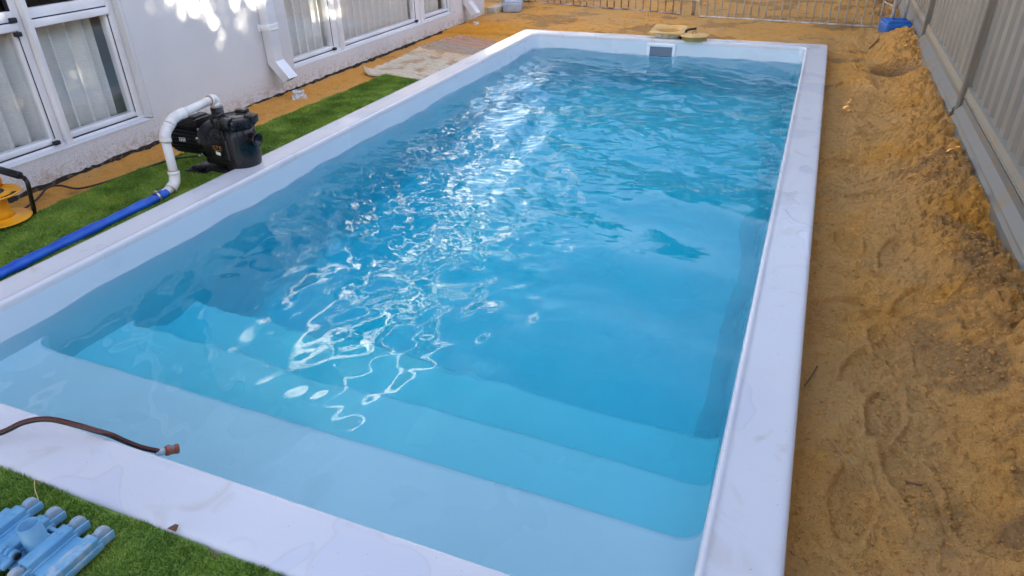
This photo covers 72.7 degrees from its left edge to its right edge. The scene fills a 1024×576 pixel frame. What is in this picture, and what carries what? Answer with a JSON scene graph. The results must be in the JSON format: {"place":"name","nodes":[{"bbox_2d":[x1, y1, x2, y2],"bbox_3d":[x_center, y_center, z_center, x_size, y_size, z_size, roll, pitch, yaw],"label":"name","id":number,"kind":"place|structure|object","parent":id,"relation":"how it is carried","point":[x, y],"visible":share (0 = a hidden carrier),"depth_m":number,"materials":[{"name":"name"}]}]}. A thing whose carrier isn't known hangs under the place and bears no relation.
{"place":"outdoors","nodes":[
{"label":"outdoors","id":0,"kind":"place"},
{"bbox_2d":[9,0,1023,575],"bbox_3d":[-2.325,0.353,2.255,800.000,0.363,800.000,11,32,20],"label":"sand ground","id":1,"kind":"structure","parent":0,"point":[841,296],"depth_m":2.58,"materials":[{"name":"brown sand"}]},
{"bbox_2d":[0,166,36,228],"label":"cable reel","id":2,"kind":"object","parent":1,"relation":"on","point":[9,216],"visible":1,"depth_m":3.36,"materials":[{"name":"yellow plastic"}]},
{"bbox_2d":[24,155,201,207],"bbox_3d":[-2.224,-0.625,3.832,0.278,0.096,1.091,23,38,36],"label":"power cord","id":3,"kind":"object","parent":1,"relation":"on","point":[42,192],"visible":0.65,"depth_m":3.79,"materials":[{"name":"black rubber"}]},
{"bbox_2d":[0,465,283,575],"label":"artificial turf patch","id":4,"kind":"object","parent":1,"relation":"on","point":[135,547],"visible":0.56,"depth_m":1.65,"materials":[{"name":"green plastic"}]},
{"bbox_2d":[32,479,39,516],"bbox_3d":[-1.202,0.529,1.757,0.013,0.027,0.138,-14,32,-21],"label":"grass stem","id":5,"kind":"object","parent":4,"relation":"on","point":[35,489],"visible":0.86,"depth_m":1.78,"materials":[{"name":"brown plant"}]},
{"bbox_2d":[0,497,115,575],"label":"pool vacuum head","id":6,"kind":"object","parent":4,"relation":"on","point":[30,545],"visible":1,"depth_m":1.61},
{"bbox_2d":[167,524,178,531],"bbox_3d":[-0.816,0.576,1.674,0.032,0.012,0.022,11,32,20],"label":"dead leaf","id":7,"kind":"object","parent":4,"relation":"on","point":[174,527],"visible":1,"depth_m":1.67,"materials":[{"name":"brown plant"}]},
{"bbox_2d":[0,74,420,280],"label":"artificial turf strip","id":8,"kind":"object","parent":1,"relation":"on","point":[44,227],"visible":0.63,"depth_m":3.77,"materials":[{"name":"green plastic"}]},
{"bbox_2d":[0,189,169,279],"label":"discharge hose","id":9,"kind":"object","parent":8,"relation":"on","point":[33,257],"visible":0.98,"depth_m":3.18,"materials":[{"name":"blue plastic"}]},
{"bbox_2d":[171,106,262,173],"bbox_3d":[-1.670,-0.848,3.919,0.614,0.340,0.279,11,32,20],"label":"pool pump","id":10,"kind":"object","parent":8,"relation":"on","point":[221,140],"visible":0.94,"depth_m":3.84,"materials":[{"name":"plastic"}]},
{"bbox_2d":[159,94,221,193],"bbox_3d":[-1.722,-0.765,3.707,0.064,0.416,0.559,11,32,20],"label":"pvc pipe","id":11,"kind":"object","parent":10,"relation":"attached to","point":[171,121],"visible":1,"depth_m":3.62,"materials":[{"name":"white plastic"}]},
{"bbox_2d":[18,17,490,205],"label":"sand clods","id":12,"kind":"object","parent":1,"relation":"on","point":[250,109],"visible":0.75,"depth_m":5.07,"materials":[{"name":"brown sand"}]},
{"bbox_2d":[0,0,526,203],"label":"house","id":13,"kind":"structure","parent":1,"relation":"on","point":[86,86],"depth_m":4.37,"materials":[{"name":"paint"}]},
{"bbox_2d":[0,0,150,168],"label":"window","id":14,"kind":"structure","parent":13,"relation":"in","point":[67,81],"depth_m":3.92,"materials":[{"name":"white metal"}]},
{"bbox_2d":[283,0,453,68],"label":"window","id":15,"kind":"structure","parent":13,"relation":"in","point":[318,30],"depth_m":6.26,"materials":[{"name":"white metal"}]},
{"bbox_2d":[292,89,306,99],"bbox_3d":[-1.643,-1.489,5.361,0.116,0.072,0.118,11,32,20],"label":"drain stub","id":16,"kind":"object","parent":1,"relation":"on","point":[298,94],"visible":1,"depth_m":5.33,"materials":[{"name":"plastic"}]},
{"bbox_2d":[0,29,827,575],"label":"swimming pool","id":17,"kind":"structure","parent":1,"relation":"in","point":[746,521],"depth_m":2.08,"materials":[{"name":"white plastic"}]},
{"bbox_2d":[0,416,179,455],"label":"garden hose","id":18,"kind":"object","parent":17,"relation":"on","point":[168,450],"visible":0.97,"depth_m":1.96,"materials":[{"name":"black rubber"}]},
{"bbox_2d":[0,48,801,575],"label":"water","id":19,"kind":"structure","parent":17,"relation":"in","point":[496,320],"depth_m":2.71,"materials":[{"name":"blue liquid"}]},
{"bbox_2d":[649,24,687,38],"bbox_3d":[1.547,-2.527,6.872,0.330,0.084,0.330,11,32,20],"label":"square collar","id":20,"kind":"object","parent":17,"relation":"on","point":[661,31],"visible":0.98,"depth_m":6.84,"materials":[{"name":"beige plastic"}]},
{"bbox_2d":[679,27,696,38],"bbox_3d":[1.710,-2.488,6.790,0.189,0.096,0.071,-16,33,-24],"label":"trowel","id":21,"kind":"object","parent":17,"relation":"on","point":[689,29],"visible":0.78,"depth_m":6.78,"materials":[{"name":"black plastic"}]},
{"bbox_2d":[680,32,709,41],"bbox_3d":[1.755,-2.413,6.696,0.280,0.053,0.280,11,32,20],"label":"round cover","id":22,"kind":"object","parent":17,"relation":"on","point":[694,37],"visible":1,"depth_m":6.63,"materials":[{"name":"beige plastic"}]},
{"bbox_2d":[362,34,497,79],"bbox_3d":[-0.681,-2.223,6.559,0.728,0.082,1.910,11,32,20],"label":"woven mat","id":23,"kind":"object","parent":1,"relation":"on","point":[422,61],"visible":0.88,"depth_m":6.48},
{"bbox_2d":[503,0,522,12],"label":"fence foot block","id":24,"kind":"object","parent":1,"relation":"on","point":[512,6],"depth_m":8.60,"materials":[{"name":"white concrete"}]},
{"bbox_2d":[523,0,682,14],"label":"temporary fence panel","id":25,"kind":"object","parent":1,"relation":"on","point":[635,9],"visible":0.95,"depth_m":8.59,"materials":[{"name":"grey metal"}]},
{"bbox_2d":[462,0,913,53],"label":"sand clods","id":26,"kind":"object","parent":1,"relation":"on","point":[695,17],"visible":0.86,"depth_m":7.90,"materials":[{"name":"brown sand"}]},
{"bbox_2d":[691,0,699,14],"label":"fence join post","id":27,"kind":"object","parent":1,"relation":"on","point":[693,7],"visible":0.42,"depth_m":8.15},
{"bbox_2d":[698,0,885,27],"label":"temporary fence panel","id":28,"kind":"object","parent":1,"relation":"on","point":[803,21],"visible":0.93,"depth_m":7.53,"materials":[{"name":"grey metal"}]},
{"bbox_2d":[804,365,817,386],"bbox_3d":[1.000,0.292,2.321,0.008,0.018,0.126,21,37,33],"label":"twig","id":29,"kind":"object","parent":1,"relation":"on","point":[811,376],"visible":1,"depth_m":2.31,"materials":[{"name":"brown"}]},
{"bbox_2d":[829,436,876,484],"bbox_3d":[0.961,0.497,1.978,0.013,0.032,0.192,-10,31,-15],"label":"twig","id":30,"kind":"object","parent":1,"relation":"on","point":[848,459],"visible":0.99,"depth_m":1.97,"materials":[{"name":"brown wood"}]},
{"bbox_2d":[878,17,911,33],"bbox_3d":[3.811,-2.601,6.920,0.240,0.162,0.340,6,31,13],"label":"fence foot block","id":31,"kind":"object","parent":1,"relation":"on","point":[887,24],"depth_m":6.80,"materials":[{"name":"blue plastic"}]},
{"bbox_2d":[890,0,898,17],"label":"fence upright","id":32,"kind":"object","parent":31,"relation":"on","point":[894,8],"visible":1,"depth_m":6.83,"materials":[{"name":"grey metal"}]},
{"bbox_2d":[902,0,909,17],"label":"fence upright","id":33,"kind":"object","parent":31,"relation":"on","point":[906,7],"visible":0.85,"depth_m":6.81,"materials":[{"name":"grey metal"}]},
{"bbox_2d":[789,30,1023,575],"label":"sand clods","id":34,"kind":"object","parent":1,"relation":"on","point":[905,567],"visible":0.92,"depth_m":2.16,"materials":[{"name":"brown sand"}]},
{"bbox_2d":[906,481,922,485],"bbox_3d":[1.095,0.533,1.895,0.006,0.019,0.040,-27,39,-37],"label":"twig","id":35,"kind":"object","parent":1,"relation":"on","point":[909,482],"visible":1,"depth_m":1.89,"materials":[{"name":"brown plant"}]},
{"bbox_2d":[893,0,1023,270],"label":"steel fence","id":36,"kind":"object","parent":1,"relation":"on","point":[972,54],"visible":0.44,"depth_m":3.74,"materials":[{"name":"metal"}]}
]}

